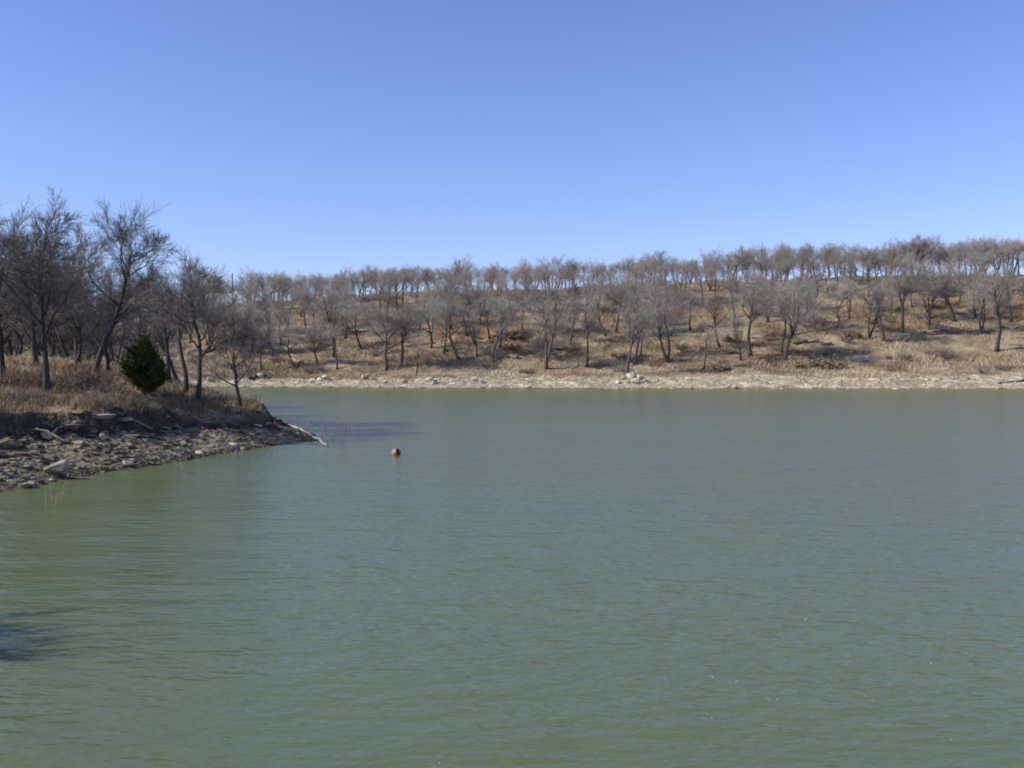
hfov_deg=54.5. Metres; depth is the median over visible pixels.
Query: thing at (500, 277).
bare oak
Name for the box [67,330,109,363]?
bare oak
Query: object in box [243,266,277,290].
bare oak
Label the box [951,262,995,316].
bare oak
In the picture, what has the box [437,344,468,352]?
shrub
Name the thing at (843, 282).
bare oak
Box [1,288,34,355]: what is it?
bare oak
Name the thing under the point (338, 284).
bare oak
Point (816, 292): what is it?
bare oak
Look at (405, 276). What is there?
bare oak
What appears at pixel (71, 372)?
shrub
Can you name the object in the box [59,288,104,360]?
bare oak
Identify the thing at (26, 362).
dry grass
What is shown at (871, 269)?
bare oak
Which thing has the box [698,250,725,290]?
bare oak
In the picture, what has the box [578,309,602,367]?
bare oak
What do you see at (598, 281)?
bare oak
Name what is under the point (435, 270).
bare oak
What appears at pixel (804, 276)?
bare oak
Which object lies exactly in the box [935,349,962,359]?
shrub
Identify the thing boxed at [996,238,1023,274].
bare oak
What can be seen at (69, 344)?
bare oak
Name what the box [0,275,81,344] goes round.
bare oak
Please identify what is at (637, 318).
bare oak
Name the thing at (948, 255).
bare oak
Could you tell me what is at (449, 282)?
bare oak
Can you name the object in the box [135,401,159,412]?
shrub
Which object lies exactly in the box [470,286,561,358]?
bare oak
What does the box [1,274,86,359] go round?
bare oak
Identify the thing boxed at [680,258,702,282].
bare oak
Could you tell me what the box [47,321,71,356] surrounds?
bare oak
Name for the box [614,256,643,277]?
bare oak
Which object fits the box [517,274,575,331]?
bare oak
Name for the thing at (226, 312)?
bare oak
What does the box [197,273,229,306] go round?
bare oak
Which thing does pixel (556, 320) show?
bare oak
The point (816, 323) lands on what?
shrub
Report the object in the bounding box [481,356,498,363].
shrub
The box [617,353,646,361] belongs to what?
shrub
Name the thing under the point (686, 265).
bare oak
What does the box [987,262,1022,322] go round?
bare oak
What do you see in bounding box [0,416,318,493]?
beach rubble
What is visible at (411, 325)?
bare oak
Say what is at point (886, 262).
bare oak
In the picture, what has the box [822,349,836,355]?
shrub
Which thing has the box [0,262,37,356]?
bare oak
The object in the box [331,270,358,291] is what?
bare oak
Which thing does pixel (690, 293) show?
bare oak
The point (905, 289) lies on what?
bare oak
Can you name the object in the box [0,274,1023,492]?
ground
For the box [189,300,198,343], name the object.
bare oak
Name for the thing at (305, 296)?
bare oak
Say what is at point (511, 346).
shrub
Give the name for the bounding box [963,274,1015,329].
bare oak
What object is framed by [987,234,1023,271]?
bare oak
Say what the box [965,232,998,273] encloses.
bare oak
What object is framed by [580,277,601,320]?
bare oak
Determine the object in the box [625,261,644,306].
bare oak
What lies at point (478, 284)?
bare oak
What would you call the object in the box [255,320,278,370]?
bare oak
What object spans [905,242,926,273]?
bare oak
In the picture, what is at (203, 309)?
bare oak
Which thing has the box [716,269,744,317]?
bare oak
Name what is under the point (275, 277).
bare oak
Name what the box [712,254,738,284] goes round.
bare oak
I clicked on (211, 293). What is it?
bare oak
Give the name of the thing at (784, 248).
bare oak
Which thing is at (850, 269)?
bare oak
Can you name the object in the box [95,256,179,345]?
bare oak
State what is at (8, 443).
rock slab
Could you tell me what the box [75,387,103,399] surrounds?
shrub
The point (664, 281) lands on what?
bare oak
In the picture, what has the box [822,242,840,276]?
bare oak
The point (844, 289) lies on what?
bare oak
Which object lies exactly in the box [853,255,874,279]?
bare oak
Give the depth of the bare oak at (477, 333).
178.87 m
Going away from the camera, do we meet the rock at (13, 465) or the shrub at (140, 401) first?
the rock at (13, 465)
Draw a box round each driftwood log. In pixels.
[25,411,54,415]
[35,427,66,442]
[107,407,154,430]
[283,421,327,445]
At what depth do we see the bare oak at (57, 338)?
91.25 m
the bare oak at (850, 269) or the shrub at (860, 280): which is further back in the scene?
the shrub at (860, 280)
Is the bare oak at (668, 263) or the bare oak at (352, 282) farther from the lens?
the bare oak at (352, 282)
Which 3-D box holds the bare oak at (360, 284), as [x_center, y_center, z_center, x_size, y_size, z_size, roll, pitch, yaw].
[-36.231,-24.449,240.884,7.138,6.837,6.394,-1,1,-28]
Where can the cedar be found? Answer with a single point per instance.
(143, 365)
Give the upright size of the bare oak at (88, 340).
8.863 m
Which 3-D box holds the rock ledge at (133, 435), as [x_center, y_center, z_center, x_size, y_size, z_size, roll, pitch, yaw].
[-15.889,2.159,41.088,0.993,0.188,0.578,1,2,-15]
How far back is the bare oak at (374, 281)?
241.04 m
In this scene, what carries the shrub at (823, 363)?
on the ground at (982, 344)
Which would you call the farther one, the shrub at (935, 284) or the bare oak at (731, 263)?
the bare oak at (731, 263)
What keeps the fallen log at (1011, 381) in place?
on the ground at (982, 344)
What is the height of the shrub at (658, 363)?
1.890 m
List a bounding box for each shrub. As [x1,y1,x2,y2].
[0,365,39,386]
[3,387,33,403]
[5,359,52,383]
[13,385,56,399]
[31,367,86,389]
[42,360,92,388]
[66,359,109,390]
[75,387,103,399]
[76,361,120,389]
[84,393,122,408]
[92,376,130,394]
[109,389,137,402]
[125,393,149,406]
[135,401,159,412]
[196,389,228,402]
[213,389,235,403]
[217,361,232,366]
[267,343,286,350]
[267,355,285,360]
[283,359,304,365]
[299,362,326,372]
[304,337,331,353]
[315,364,332,371]
[380,353,396,361]
[385,360,406,368]
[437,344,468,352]
[480,361,501,368]
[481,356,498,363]
[487,351,508,358]
[502,342,521,350]
[507,330,526,339]
[518,366,535,373]
[550,349,573,359]
[559,340,586,353]
[589,359,612,367]
[607,350,627,357]
[608,365,630,372]
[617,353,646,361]
[645,358,665,366]
[674,342,688,350]
[693,322,712,331]
[707,360,734,372]
[720,333,742,343]
[764,329,790,339]
[793,356,817,369]
[799,315,832,327]
[811,354,837,368]
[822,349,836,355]
[829,356,850,369]
[839,336,858,342]
[844,276,864,284]
[844,329,863,337]
[857,317,883,324]
[894,350,915,360]
[916,273,952,293]
[921,346,950,354]
[922,319,943,324]
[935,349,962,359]
[939,298,962,306]
[974,364,991,373]
[993,363,1014,370]
[1001,313,1020,318]
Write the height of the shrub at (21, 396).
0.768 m
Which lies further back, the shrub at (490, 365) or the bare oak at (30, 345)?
the shrub at (490, 365)
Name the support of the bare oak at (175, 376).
on the ground at (982, 344)
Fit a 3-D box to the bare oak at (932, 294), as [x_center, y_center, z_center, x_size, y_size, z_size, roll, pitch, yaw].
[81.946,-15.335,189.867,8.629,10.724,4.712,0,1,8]
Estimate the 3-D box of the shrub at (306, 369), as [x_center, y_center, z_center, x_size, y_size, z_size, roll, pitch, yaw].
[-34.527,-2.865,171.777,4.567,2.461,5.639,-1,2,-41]
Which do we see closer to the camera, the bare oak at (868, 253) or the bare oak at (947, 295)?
the bare oak at (947, 295)
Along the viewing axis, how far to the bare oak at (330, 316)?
178.47 m
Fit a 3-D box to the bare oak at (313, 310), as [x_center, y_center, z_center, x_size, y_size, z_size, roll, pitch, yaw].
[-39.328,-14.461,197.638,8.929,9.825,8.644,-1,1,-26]
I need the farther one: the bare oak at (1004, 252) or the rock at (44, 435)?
the bare oak at (1004, 252)
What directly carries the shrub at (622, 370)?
on the ground at (982, 344)
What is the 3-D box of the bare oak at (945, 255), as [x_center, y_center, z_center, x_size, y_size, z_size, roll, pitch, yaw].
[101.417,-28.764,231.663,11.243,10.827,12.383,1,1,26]
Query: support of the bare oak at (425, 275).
on the ground at (982, 344)
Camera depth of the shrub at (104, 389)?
48.20 m
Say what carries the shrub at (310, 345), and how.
on the ground at (982, 344)
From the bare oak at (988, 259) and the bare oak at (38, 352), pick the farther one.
the bare oak at (988, 259)
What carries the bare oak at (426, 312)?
on the ground at (982, 344)
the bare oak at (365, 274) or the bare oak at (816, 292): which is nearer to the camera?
the bare oak at (816, 292)
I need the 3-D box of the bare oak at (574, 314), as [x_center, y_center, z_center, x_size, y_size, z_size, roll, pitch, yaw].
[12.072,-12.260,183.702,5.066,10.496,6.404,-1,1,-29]
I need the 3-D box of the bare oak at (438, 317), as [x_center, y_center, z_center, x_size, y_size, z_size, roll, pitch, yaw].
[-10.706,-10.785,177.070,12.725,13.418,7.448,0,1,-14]
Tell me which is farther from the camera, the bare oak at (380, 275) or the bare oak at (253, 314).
the bare oak at (380, 275)
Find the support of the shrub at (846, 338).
on the ground at (982, 344)
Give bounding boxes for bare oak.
[0,185,119,392]
[0,193,64,379]
[0,256,28,355]
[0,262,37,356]
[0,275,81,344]
[1,202,79,362]
[1,248,77,359]
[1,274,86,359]
[1,275,61,357]
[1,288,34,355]
[4,330,36,356]
[13,318,94,357]
[13,335,48,356]
[22,311,91,357]
[25,323,71,350]
[30,220,115,364]
[44,252,111,371]
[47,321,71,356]
[49,298,113,355]
[53,195,183,374]
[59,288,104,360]
[65,294,133,355]
[65,302,133,362]
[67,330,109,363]
[75,268,157,362]
[87,244,152,371]
[94,325,137,360]
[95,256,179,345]
[108,288,188,381]
[117,312,203,369]
[117,317,170,355]
[125,244,216,392]
[133,251,276,400]
[133,258,186,385]
[144,325,175,358]
[182,266,222,302]
[187,306,283,405]
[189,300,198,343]
[193,296,230,349]
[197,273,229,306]
[205,277,223,302]
[205,296,243,345]
[216,290,241,337]
[217,276,249,312]
[225,299,259,343]
[228,279,262,332]
[236,299,264,350]
[237,270,272,300]
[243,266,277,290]
[245,288,283,333]
[247,297,296,355]
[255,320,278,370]
[257,269,297,314]
[262,311,315,368]
[264,271,289,300]
[266,293,293,344]
[272,283,312,329]
[274,273,307,324]
[284,325,337,365]
[287,271,311,310]
[289,283,318,321]
[291,289,330,329]
[292,281,319,337]
[301,280,345,357]
[304,274,316,292]
[304,296,351,351]
[307,273,335,298]
[310,322,342,368]
[316,275,368,328]
[322,276,348,309]
[323,272,346,298]
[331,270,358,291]
[334,288,358,338]
[335,292,384,349]
[341,264,381,306]
[345,295,429,370]
[347,271,356,292]
[354,270,373,294]
[359,266,401,313]
[361,271,387,294]
[362,269,382,292]
[366,281,401,327]
[376,294,425,366]
[377,267,400,304]
[393,262,422,316]
[396,293,455,349]
[407,264,429,300]
[409,267,447,289]
[409,284,450,328]
[410,344,429,374]
[411,266,434,290]
[420,288,480,359]
[424,269,469,328]
[427,294,447,333]
[430,280,491,335]
[432,265,454,281]
[440,268,458,289]
[440,296,458,354]
[446,255,474,288]
[448,252,486,296]
[451,291,491,343]
[458,309,483,356]
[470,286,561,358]
[471,278,492,321]
[473,267,483,280]
[473,289,495,338]
[482,267,515,290]
[483,260,499,296]
[491,278,509,301]
[492,293,512,347]
[497,264,511,288]
[498,296,512,341]
[500,281,540,330]
[505,263,542,312]
[507,266,519,289]
[511,257,531,294]
[516,265,536,288]
[516,283,590,369]
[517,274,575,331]
[526,264,552,305]
[534,252,569,299]
[559,258,584,292]
[561,290,595,344]
[563,262,585,287]
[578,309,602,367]
[579,261,588,283]
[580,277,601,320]
[580,281,620,336]
[583,271,611,312]
[587,263,603,283]
[591,261,621,284]
[597,278,646,338]
[599,261,607,277]
[600,279,640,331]
[608,260,627,281]
[609,263,685,330]
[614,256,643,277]
[614,257,641,280]
[615,291,660,373]
[621,275,653,311]
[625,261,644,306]
[630,281,690,362]
[630,305,660,364]
[634,259,654,276]
[637,252,655,281]
[640,305,655,356]
[646,279,672,335]
[648,274,678,311]
[651,250,679,281]
[662,260,675,281]
[667,278,710,330]
[673,258,699,299]
[676,258,693,279]
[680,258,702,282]
[685,292,743,347]
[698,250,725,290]
[700,256,732,299]
[700,322,726,369]
[710,244,761,286]
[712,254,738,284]
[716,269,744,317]
[719,254,736,278]
[722,310,746,359]
[723,271,777,356]
[737,244,759,273]
[739,266,753,306]
[747,270,785,322]
[748,248,774,286]
[759,278,822,329]
[760,256,795,305]
[763,239,796,280]
[763,270,864,360]
[769,295,802,352]
[771,242,808,278]
[787,245,817,286]
[788,276,808,322]
[792,270,818,308]
[794,277,822,329]
[796,239,818,271]
[796,245,826,274]
[801,256,823,295]
[816,242,836,271]
[818,246,855,285]
[820,278,864,328]
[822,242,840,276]
[822,244,835,277]
[828,241,863,275]
[828,273,855,318]
[832,257,864,311]
[838,243,893,290]
[848,245,890,273]
[849,275,904,338]
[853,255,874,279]
[859,257,877,296]
[864,248,900,276]
[866,285,890,340]
[868,271,911,317]
[872,246,900,277]
[876,249,936,332]
[880,233,949,275]
[880,253,910,278]
[881,241,903,279]
[882,238,940,276]
[891,240,909,268]
[892,255,973,320]
[898,271,917,307]
[901,251,918,274]
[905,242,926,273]
[907,263,954,317]
[920,246,941,267]
[922,279,965,329]
[926,239,970,274]
[926,261,937,288]
[929,238,945,271]
[938,242,968,271]
[946,238,979,273]
[951,242,970,282]
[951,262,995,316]
[963,240,982,271]
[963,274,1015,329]
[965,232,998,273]
[966,240,1003,272]
[968,251,996,280]
[973,261,1023,351]
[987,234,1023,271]
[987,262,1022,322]
[991,263,1021,309]
[993,239,1016,274]
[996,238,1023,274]
[999,236,1023,274]
[1008,275,1023,301]
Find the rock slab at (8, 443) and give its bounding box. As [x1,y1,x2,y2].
[0,439,18,448]
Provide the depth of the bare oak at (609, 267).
241.78 m
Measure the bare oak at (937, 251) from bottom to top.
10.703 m
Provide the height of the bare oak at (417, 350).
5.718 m
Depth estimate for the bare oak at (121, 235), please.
59.20 m
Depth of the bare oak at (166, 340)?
62.00 m
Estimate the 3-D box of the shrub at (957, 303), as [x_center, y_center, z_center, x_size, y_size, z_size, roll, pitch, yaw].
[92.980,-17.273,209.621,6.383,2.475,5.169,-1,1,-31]
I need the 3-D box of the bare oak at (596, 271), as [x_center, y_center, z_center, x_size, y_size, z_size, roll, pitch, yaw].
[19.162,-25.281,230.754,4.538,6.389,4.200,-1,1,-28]
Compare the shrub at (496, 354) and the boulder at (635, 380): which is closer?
the boulder at (635, 380)
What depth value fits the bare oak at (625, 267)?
242.15 m
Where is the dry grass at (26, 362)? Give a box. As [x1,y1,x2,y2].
[0,353,268,439]
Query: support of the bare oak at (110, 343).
on the ground at (982, 344)
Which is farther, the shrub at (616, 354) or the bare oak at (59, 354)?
the shrub at (616, 354)
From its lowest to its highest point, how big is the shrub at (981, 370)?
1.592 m
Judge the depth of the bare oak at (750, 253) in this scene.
235.94 m
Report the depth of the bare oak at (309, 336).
173.89 m
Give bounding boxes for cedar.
[116,332,172,394]
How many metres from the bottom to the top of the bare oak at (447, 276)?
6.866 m
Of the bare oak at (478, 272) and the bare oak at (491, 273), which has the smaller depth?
the bare oak at (491, 273)
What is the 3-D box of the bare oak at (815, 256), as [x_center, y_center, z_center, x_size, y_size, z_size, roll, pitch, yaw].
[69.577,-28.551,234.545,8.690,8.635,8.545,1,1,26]
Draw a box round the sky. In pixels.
[0,0,1023,334]
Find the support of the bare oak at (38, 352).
on the ground at (982, 344)
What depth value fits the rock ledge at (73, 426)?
39.23 m
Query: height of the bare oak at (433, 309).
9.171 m
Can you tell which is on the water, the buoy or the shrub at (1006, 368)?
the buoy
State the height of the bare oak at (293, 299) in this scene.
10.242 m
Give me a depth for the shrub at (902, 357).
173.59 m
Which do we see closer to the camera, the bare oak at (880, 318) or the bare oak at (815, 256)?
the bare oak at (880, 318)
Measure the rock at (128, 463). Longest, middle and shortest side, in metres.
0.397 x 0.315 x 0.172 m
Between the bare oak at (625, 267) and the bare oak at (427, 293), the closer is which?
the bare oak at (427, 293)
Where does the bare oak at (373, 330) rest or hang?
on the ground at (982, 344)
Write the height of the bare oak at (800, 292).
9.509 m
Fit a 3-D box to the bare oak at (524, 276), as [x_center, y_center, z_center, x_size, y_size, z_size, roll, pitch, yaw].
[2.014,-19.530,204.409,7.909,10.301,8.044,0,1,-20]
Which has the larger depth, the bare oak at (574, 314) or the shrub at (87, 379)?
the bare oak at (574, 314)
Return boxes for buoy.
[392,448,400,454]
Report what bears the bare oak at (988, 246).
on the ground at (982, 344)
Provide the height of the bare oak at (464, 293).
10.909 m
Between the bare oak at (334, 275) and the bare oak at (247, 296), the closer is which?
the bare oak at (247, 296)
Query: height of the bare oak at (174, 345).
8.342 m
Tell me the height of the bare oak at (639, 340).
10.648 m
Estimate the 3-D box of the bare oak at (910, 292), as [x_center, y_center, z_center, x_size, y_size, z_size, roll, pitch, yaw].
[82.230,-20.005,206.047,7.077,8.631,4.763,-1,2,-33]
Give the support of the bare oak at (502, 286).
on the ground at (982, 344)
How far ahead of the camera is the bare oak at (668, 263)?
230.91 m
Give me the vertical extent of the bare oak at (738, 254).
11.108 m
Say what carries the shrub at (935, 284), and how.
on the ground at (982, 344)
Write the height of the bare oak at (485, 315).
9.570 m
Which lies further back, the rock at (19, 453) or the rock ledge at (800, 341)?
the rock ledge at (800, 341)
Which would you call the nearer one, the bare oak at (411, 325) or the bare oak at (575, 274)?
the bare oak at (411, 325)
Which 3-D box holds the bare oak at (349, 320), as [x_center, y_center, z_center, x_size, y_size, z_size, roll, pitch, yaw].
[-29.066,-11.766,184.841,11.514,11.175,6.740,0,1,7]
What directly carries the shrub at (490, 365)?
on the ground at (982, 344)
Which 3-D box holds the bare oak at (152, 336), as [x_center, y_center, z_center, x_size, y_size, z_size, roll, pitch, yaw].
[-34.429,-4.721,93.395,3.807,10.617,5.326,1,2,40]
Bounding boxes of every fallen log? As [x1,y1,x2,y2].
[0,452,59,461]
[248,375,266,379]
[998,379,1023,383]
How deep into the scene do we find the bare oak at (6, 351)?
114.53 m
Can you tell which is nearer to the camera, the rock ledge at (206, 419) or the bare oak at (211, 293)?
the rock ledge at (206, 419)
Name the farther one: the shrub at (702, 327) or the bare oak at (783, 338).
the shrub at (702, 327)
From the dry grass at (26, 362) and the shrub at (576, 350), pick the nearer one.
the dry grass at (26, 362)
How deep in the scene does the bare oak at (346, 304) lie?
192.76 m
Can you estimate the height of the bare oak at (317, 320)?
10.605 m
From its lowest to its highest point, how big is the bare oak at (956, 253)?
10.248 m
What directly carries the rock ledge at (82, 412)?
on the ground at (982, 344)
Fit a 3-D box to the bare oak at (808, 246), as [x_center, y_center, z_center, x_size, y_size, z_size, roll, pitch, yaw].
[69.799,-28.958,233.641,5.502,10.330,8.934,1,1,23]
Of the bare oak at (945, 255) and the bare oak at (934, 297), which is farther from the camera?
the bare oak at (945, 255)
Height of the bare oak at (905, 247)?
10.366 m
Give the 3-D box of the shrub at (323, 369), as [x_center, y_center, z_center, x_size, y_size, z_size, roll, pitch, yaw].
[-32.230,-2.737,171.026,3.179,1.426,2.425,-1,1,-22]
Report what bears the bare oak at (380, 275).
on the ground at (982, 344)
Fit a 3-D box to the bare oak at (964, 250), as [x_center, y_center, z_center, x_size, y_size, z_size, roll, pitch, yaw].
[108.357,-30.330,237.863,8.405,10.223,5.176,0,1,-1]
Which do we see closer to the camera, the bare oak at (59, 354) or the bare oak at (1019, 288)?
the bare oak at (59, 354)
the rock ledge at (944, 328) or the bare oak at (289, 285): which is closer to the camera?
the rock ledge at (944, 328)
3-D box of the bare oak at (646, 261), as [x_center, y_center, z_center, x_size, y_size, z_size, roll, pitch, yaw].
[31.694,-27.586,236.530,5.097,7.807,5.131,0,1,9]
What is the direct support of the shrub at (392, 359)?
on the ground at (982, 344)
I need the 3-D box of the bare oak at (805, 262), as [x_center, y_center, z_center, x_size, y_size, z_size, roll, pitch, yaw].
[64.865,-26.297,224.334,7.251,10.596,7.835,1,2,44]
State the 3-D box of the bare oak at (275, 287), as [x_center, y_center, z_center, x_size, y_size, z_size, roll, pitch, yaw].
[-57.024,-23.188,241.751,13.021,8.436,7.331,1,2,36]
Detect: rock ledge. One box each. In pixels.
[58,424,84,429]
[68,420,83,423]
[70,410,93,413]
[71,441,84,444]
[92,413,116,418]
[117,417,133,421]
[125,434,139,437]
[198,417,213,422]
[506,355,518,357]
[751,334,763,338]
[793,339,807,343]
[896,331,911,335]
[923,329,941,331]
[940,326,950,330]
[1002,326,1016,328]
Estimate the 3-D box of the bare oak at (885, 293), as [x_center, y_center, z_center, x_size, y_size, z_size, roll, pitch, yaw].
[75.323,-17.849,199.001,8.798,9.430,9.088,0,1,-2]
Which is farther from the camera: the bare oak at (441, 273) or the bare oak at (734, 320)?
the bare oak at (441, 273)
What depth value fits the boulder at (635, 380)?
153.46 m
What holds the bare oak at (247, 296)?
on the ground at (982, 344)
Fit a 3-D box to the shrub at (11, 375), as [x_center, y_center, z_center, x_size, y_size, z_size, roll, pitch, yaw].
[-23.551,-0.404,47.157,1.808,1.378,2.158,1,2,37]
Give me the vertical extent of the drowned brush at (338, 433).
2.085 m
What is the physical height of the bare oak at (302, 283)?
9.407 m
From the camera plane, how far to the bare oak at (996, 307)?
177.35 m
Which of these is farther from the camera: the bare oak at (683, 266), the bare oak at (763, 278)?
the bare oak at (683, 266)
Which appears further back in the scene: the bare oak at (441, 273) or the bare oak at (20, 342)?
the bare oak at (441, 273)
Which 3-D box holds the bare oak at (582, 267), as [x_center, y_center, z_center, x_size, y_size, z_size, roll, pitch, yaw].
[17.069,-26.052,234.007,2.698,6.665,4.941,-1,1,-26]
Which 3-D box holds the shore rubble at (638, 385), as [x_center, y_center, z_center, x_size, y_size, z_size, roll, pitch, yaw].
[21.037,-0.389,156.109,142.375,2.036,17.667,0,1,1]
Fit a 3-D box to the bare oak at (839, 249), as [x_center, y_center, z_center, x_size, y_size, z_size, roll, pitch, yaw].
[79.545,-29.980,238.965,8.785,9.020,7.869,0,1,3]
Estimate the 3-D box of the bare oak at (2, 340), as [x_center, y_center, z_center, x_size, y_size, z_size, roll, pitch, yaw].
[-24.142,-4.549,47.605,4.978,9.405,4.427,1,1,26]
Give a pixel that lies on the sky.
(308, 137)
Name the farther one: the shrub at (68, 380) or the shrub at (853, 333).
the shrub at (853, 333)
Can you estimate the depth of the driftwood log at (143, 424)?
43.33 m
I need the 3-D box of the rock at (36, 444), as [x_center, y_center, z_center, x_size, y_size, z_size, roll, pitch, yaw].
[-17.733,2.255,37.012,0.606,0.140,0.370,0,1,19]
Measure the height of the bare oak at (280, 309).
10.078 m
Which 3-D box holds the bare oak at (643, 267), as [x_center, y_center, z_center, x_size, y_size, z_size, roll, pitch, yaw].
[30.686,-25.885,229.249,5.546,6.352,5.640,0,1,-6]
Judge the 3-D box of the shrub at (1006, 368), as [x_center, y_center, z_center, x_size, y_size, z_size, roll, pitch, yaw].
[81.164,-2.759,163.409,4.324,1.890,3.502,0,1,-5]
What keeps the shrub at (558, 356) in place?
on the ground at (982, 344)
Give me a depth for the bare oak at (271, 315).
183.80 m
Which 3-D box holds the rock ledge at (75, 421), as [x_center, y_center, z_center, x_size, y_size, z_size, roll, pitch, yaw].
[-17.494,1.516,39.820,0.461,0.120,0.782,4,2,3]
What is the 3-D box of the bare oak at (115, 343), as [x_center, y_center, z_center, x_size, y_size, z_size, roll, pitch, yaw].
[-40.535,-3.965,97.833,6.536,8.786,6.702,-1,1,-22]
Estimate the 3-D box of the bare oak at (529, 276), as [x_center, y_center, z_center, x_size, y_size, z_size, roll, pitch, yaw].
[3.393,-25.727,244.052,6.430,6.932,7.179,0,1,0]
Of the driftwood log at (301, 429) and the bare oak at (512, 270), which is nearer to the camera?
the driftwood log at (301, 429)
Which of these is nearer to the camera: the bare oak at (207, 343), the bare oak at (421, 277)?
the bare oak at (207, 343)
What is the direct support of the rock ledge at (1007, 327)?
on the ground at (982, 344)
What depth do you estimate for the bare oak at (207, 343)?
185.93 m
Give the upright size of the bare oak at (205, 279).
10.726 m
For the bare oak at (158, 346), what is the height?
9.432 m
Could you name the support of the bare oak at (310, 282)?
on the ground at (982, 344)
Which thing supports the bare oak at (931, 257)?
on the ground at (982, 344)
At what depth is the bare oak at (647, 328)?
176.66 m
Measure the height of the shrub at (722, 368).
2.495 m
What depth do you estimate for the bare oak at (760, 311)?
173.82 m
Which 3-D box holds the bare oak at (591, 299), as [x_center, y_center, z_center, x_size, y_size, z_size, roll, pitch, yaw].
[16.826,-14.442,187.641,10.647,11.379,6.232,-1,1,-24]
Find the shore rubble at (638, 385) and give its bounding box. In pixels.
[196,375,1023,388]
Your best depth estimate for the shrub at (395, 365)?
171.94 m
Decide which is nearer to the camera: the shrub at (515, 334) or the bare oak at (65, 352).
the bare oak at (65, 352)
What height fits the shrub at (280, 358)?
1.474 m
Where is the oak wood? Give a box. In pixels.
[236,236,1023,324]
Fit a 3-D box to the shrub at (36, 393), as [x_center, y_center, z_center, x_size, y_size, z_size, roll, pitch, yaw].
[-20.205,0.432,42.695,1.494,1.034,1.844,1,1,27]
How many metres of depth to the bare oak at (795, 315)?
172.61 m
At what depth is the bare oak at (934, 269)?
214.21 m
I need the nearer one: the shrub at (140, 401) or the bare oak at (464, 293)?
the shrub at (140, 401)
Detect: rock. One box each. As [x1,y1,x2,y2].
[4,464,18,466]
[10,451,28,455]
[17,482,34,487]
[30,443,42,446]
[40,432,52,438]
[97,456,109,461]
[123,461,133,464]
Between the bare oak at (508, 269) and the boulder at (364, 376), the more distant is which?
the bare oak at (508, 269)
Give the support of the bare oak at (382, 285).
on the ground at (982, 344)
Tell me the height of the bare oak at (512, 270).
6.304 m
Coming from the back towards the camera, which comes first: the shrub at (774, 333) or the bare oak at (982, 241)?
the bare oak at (982, 241)
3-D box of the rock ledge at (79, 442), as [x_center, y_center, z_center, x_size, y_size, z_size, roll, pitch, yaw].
[-17.041,2.301,38.606,1.208,0.173,0.604,-3,-1,10]
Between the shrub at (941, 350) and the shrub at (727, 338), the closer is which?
the shrub at (941, 350)
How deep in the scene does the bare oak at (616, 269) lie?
241.59 m
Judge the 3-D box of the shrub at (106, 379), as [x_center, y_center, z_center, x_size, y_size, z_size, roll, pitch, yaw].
[-20.813,-0.386,50.179,2.110,1.609,2.519,-1,2,-39]
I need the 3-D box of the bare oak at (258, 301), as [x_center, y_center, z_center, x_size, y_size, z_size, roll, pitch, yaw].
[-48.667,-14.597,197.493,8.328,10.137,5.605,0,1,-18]
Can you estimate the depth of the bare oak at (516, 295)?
191.31 m
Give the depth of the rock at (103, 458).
37.15 m
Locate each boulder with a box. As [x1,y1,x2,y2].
[43,459,70,474]
[361,374,368,378]
[626,372,636,378]
[632,378,640,382]
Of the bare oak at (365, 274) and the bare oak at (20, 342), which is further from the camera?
the bare oak at (365, 274)
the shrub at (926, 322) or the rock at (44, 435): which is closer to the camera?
the rock at (44, 435)
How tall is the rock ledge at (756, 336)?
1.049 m
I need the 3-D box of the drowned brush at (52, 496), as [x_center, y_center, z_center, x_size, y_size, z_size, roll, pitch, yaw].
[-12.739,3.095,27.771,0.531,1.187,0.543,0,1,16]
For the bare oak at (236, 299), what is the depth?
192.88 m
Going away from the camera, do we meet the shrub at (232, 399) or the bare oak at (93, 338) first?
the shrub at (232, 399)
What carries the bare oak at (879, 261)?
on the ground at (982, 344)
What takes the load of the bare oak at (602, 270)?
on the ground at (982, 344)
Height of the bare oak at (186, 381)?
8.795 m
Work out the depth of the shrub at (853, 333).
185.45 m
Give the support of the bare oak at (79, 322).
on the ground at (982, 344)
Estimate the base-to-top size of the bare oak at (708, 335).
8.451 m
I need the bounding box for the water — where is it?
[0,387,1023,767]
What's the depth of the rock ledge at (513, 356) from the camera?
177.24 m
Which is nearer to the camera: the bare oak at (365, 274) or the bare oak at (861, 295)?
the bare oak at (861, 295)
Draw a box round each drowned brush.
[44,480,65,505]
[320,409,349,447]
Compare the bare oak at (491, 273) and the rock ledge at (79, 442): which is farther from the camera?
the bare oak at (491, 273)
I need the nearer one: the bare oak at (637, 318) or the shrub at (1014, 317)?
the bare oak at (637, 318)
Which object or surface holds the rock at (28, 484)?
on the ground at (982, 344)
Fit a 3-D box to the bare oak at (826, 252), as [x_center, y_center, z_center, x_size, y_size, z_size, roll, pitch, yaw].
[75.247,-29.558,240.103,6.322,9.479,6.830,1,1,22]
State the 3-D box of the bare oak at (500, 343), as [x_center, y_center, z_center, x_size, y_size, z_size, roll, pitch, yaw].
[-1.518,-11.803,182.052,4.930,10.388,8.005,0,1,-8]
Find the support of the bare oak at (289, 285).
on the ground at (982, 344)
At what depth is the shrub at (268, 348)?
185.67 m
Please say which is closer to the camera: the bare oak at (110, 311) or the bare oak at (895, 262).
the bare oak at (110, 311)
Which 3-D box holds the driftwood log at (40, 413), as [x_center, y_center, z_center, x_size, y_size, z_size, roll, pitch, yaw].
[-18.378,1.148,38.757,0.157,0.260,1.215,1,1,31]
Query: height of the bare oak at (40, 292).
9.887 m

